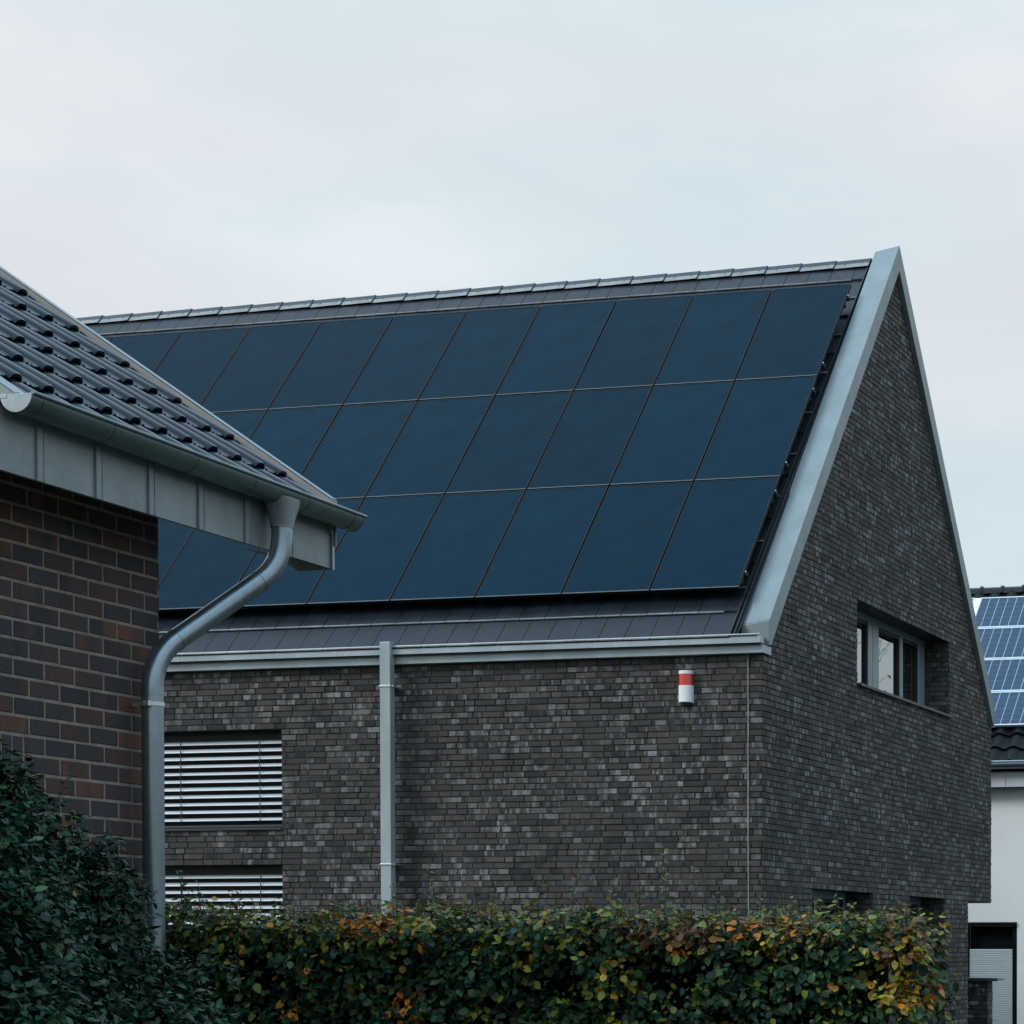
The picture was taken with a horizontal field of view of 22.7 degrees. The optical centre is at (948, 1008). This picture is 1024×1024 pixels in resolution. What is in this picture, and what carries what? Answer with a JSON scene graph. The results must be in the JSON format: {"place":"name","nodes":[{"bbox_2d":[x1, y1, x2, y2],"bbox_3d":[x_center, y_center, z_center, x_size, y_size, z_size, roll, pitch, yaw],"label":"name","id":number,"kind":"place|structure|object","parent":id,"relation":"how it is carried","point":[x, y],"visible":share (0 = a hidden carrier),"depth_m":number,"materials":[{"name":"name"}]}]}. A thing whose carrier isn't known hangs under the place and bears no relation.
{"place":"outdoors","nodes":[
{"label":"outdoors","id":0,"kind":"place"},
{"bbox_2d":[0,266,366,1001],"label":"red brick house","id":1,"kind":"structure","parent":0,"point":[110,454],"depth_m":12.25,"materials":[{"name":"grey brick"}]},
{"bbox_2d":[0,0,1023,587],"label":"sky","id":2,"kind":"structure","parent":0,"point":[156,155],"materials":[{"name":"white"}]},
{"bbox_2d":[967,977,1003,1023],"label":"garden wall","id":3,"kind":"structure","parent":0,"point":[980,1001],"depth_m":37.35,"materials":[{"name":"brick"}]},
{"bbox_2d":[968,585,1023,1023],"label":"white house","id":4,"kind":"structure","parent":0,"point":[996,937],"depth_m":40.30,"materials":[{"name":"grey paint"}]},
{"bbox_2d":[968,923,1016,1023],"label":"door","id":5,"kind":"structure","parent":4,"relation":"in","point":[992,953],"depth_m":40.40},
{"bbox_2d":[975,596,1023,627],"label":"solar panel","id":6,"kind":"object","parent":4,"relation":"attached to","point":[992,612],"visible":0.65,"depth_m":43.26,"materials":[{"name":"glass"}]},
{"bbox_2d":[978,627,1023,658],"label":"solar panel","id":7,"kind":"object","parent":4,"relation":"attached to","point":[1002,642],"visible":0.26,"depth_m":42.49,"materials":[{"name":"glass"}]},
{"bbox_2d":[984,658,1023,691],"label":"solar panel","id":8,"kind":"object","parent":4,"relation":"attached to","point":[1005,674],"visible":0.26,"depth_m":41.70,"materials":[{"name":"glass"}]},
{"bbox_2d":[991,691,1023,726],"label":"solar panel","id":9,"kind":"object","parent":4,"relation":"attached to","point":[1009,708],"visible":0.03,"depth_m":40.89,"materials":[{"name":"glass"}]},
{"label":"ground","id":10,"kind":"structure","parent":0,"visible":0},
{"bbox_2d":[0,737,245,1023],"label":"shrub","id":11,"kind":"object","parent":10,"relation":"on","point":[66,943],"visible":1,"depth_m":10.93,"materials":[{"name":"green plant"}]},
{"bbox_2d":[76,246,994,1023],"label":"brick house","id":12,"kind":"structure","parent":10,"relation":"on","point":[826,734],"depth_m":27.96,"materials":[{"name":"grey brick"}]},
{"bbox_2d":[164,731,281,831],"bbox_3d":[-8.596,-2.607,28.425,2.225,1.141,0.290,0,1,15],"label":"window","id":13,"kind":"structure","parent":12,"relation":"in","point":[219,781],"depth_m":28.41,"materials":[{"name":"silver metal"}]},
{"bbox_2d":[165,865,282,934],"bbox_3d":[-8.572,-1.014,28.513,2.205,1.270,0.182,0,1,15],"label":"window","id":14,"kind":"structure","parent":12,"relation":"in","point":[264,882],"depth_m":28.43,"materials":[{"name":"silver metal"}]},
{"bbox_2d":[679,670,693,705],"bbox_3d":[-2.837,-3.463,26.703,0.156,0.372,0.109,0,1,15],"label":"alarm siren","id":15,"kind":"object","parent":12,"relation":"attached to","point":[686,687],"visible":1,"depth_m":26.66,"materials":[{"name":"white plastic"}]},
{"bbox_2d":[811,890,845,935],"bbox_3d":[-1.614,-0.409,29.547,0.061,2.010,2.440,0,1,15],"label":"window","id":16,"kind":"structure","parent":12,"relation":"in","point":[827,897],"depth_m":30.12,"materials":[{"name":"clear glass"}]},
{"bbox_2d":[857,611,952,717],"bbox_3d":[-0.715,-4.496,32.083,0.455,1.069,4.410,0,1,15],"label":"window","id":17,"kind":"structure","parent":12,"relation":"in","point":[890,660],"depth_m":32.63,"materials":[{"name":"grey glass"}]},
{"bbox_2d":[909,898,920,1022],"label":"window","id":18,"kind":"structure","parent":12,"relation":"in","point":[914,902],"depth_m":33.94,"materials":[{"name":"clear glass"}]},
{"bbox_3d":[-7.656,-7.704,31.276,12.785,0.144,0.121,0,1,15],"label":"mounting rail","id":19,"kind":"object","parent":12,"relation":"attached to","visible":0},
{"bbox_2d":[110,332,180,372],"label":"solar panel","id":20,"kind":"object","parent":19,"relation":"attached to","point":[149,351],"visible":0.34,"depth_m":33.00,"materials":[{"name":"blue"}]},
{"bbox_2d":[155,327,250,404],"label":"solar panel","id":21,"kind":"object","parent":19,"relation":"attached to","point":[192,365],"visible":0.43,"depth_m":32.50,"materials":[{"name":"blue"}]},
{"bbox_2d":[201,322,321,412],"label":"solar panel","id":22,"kind":"object","parent":19,"relation":"attached to","point":[259,368],"visible":0.8,"depth_m":32.03,"materials":[{"name":"blue"}]},
{"bbox_2d":[269,317,393,409],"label":"solar panel","id":23,"kind":"object","parent":19,"relation":"attached to","point":[331,364],"visible":1,"depth_m":31.75,"materials":[{"name":"blue"}]},
{"bbox_2d":[343,311,466,404],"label":"solar panel","id":24,"kind":"object","parent":19,"relation":"attached to","point":[405,359],"visible":1,"depth_m":31.49,"materials":[{"name":"blue"}]},
{"bbox_2d":[419,306,540,400],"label":"solar panel","id":25,"kind":"object","parent":19,"relation":"attached to","point":[480,353],"visible":1,"depth_m":31.22,"materials":[{"name":"blue"}]},
{"bbox_2d":[496,300,616,395],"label":"solar panel","id":26,"kind":"object","parent":19,"relation":"attached to","point":[556,350],"visible":1,"depth_m":30.95,"materials":[{"name":"blue"}]},
{"bbox_2d":[575,295,693,390],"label":"solar panel","id":27,"kind":"object","parent":19,"relation":"attached to","point":[635,343],"visible":1,"depth_m":30.69,"materials":[{"name":"blue"}]},
{"bbox_2d":[655,290,771,385],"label":"solar panel","id":28,"kind":"object","parent":19,"relation":"attached to","point":[714,338],"visible":1,"depth_m":30.43,"materials":[{"name":"blue"}]},
{"bbox_2d":[736,284,851,380],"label":"solar panel","id":29,"kind":"object","parent":19,"relation":"attached to","point":[794,333],"visible":1,"depth_m":30.16,"materials":[{"name":"blue"}]},
{"bbox_2d":[165,848,958,1023],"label":"hedge","id":30,"kind":"object","parent":10,"relation":"on","point":[521,969],"visible":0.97,"depth_m":12.50,"materials":[{"name":"green plant"}]},
{"bbox_3d":[-8.367,-4.743,28.655,12.785,0.144,0.121,0,1,15],"label":"mounting rail","id":31,"kind":"object","parent":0,"visible":0},
{"bbox_2d":[158,518,194,586],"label":"solar panel","id":32,"kind":"object","parent":31,"relation":"attached to","point":[173,538],"visible":0.06,"depth_m":29.53,"materials":[{"name":"blue"}]},
{"bbox_2d":[158,529,258,611],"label":"solar panel","id":33,"kind":"object","parent":31,"relation":"attached to","point":[206,569],"visible":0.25,"depth_m":28.95,"materials":[{"name":"blue"}]},
{"bbox_2d":[240,498,363,608],"bbox_3d":[-7.617,-5.323,28.904,1.021,1.463,1.410,0,1,15],"label":"solar panel","id":34,"kind":"object","parent":31,"relation":"attached to","point":[291,587],"visible":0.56,"depth_m":28.43,"materials":[{"name":"blue"}]},
{"bbox_2d":[307,494,443,606],"bbox_3d":[-6.612,-5.317,28.638,1.021,1.463,1.410,0,1,15],"label":"solar panel","id":35,"kind":"object","parent":31,"relation":"attached to","point":[375,553],"visible":1,"depth_m":28.57,"materials":[{"name":"blue"}]},
{"bbox_2d":[390,490,525,602],"bbox_3d":[-5.606,-5.311,28.373,1.021,1.463,1.410,0,1,15],"label":"solar panel","id":36,"kind":"object","parent":31,"relation":"attached to","point":[458,548],"visible":1,"depth_m":28.32,"materials":[{"name":"blue"}]},
{"bbox_2d":[475,486,608,599],"bbox_3d":[-4.601,-5.304,28.107,1.021,1.463,1.410,0,1,15],"label":"solar panel","id":37,"kind":"object","parent":31,"relation":"attached to","point":[542,544],"visible":1,"depth_m":28.05,"materials":[{"name":"blue"}]},
{"bbox_2d":[562,482,692,596],"bbox_3d":[-3.596,-5.297,27.843,1.021,1.463,1.410,0,1,15],"label":"solar panel","id":38,"kind":"object","parent":31,"relation":"attached to","point":[627,541],"visible":1,"depth_m":27.79,"materials":[{"name":"blue"}]},
{"bbox_2d":[650,477,779,592],"bbox_3d":[-2.589,-5.292,27.577,1.021,1.463,1.410,0,1,15],"label":"solar panel","id":39,"kind":"object","parent":31,"relation":"attached to","point":[715,537],"visible":1,"depth_m":27.52,"materials":[{"name":"blue"}]},
{"bbox_3d":[-8.012,-6.223,29.965,12.785,0.144,0.121,0,1,15],"label":"mounting rail","id":40,"kind":"object","parent":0,"visible":0},
{"bbox_2d":[213,410,266,438],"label":"solar panel","id":41,"kind":"object","parent":40,"relation":"attached to","point":[246,423],"visible":0.2,"depth_m":31.19,"materials":[{"name":"blue"}]},
{"bbox_2d":[250,405,341,474],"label":"solar panel","id":42,"kind":"object","parent":40,"relation":"attached to","point":[293,438],"visible":0.43,"depth_m":30.76,"materials":[{"name":"blue"}]},
{"bbox_2d":[302,401,417,499],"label":"solar panel","id":43,"kind":"object","parent":40,"relation":"attached to","point":[352,453],"visible":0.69,"depth_m":30.23,"materials":[{"name":"blue"}]},
{"bbox_2d":[366,396,494,497],"bbox_3d":[-6.257,-6.797,29.949,1.021,1.463,1.410,0,1,15],"label":"solar panel","id":44,"kind":"object","parent":40,"relation":"attached to","point":[429,450],"visible":1,"depth_m":29.91,"materials":[{"name":"blue"}]},
{"bbox_2d":[446,391,572,493],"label":"solar panel","id":45,"kind":"object","parent":40,"relation":"attached to","point":[510,443],"visible":1,"depth_m":29.64,"materials":[{"name":"blue"}]},
{"bbox_2d":[527,386,652,489],"bbox_3d":[-4.245,-6.785,29.418,1.021,1.463,1.410,0,1,15],"label":"solar panel","id":46,"kind":"object","parent":40,"relation":"attached to","point":[590,439],"visible":1,"depth_m":29.38,"materials":[{"name":"blue"}]},
{"bbox_2d":[610,381,733,485],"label":"solar panel","id":47,"kind":"object","parent":40,"relation":"attached to","point":[672,435],"visible":1,"depth_m":29.11,"materials":[{"name":"blue"}]},
{"bbox_2d":[695,376,816,480],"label":"solar panel","id":48,"kind":"object","parent":40,"relation":"attached to","point":[757,428],"visible":1,"depth_m":28.85,"materials":[{"name":"blue"}]}
]}

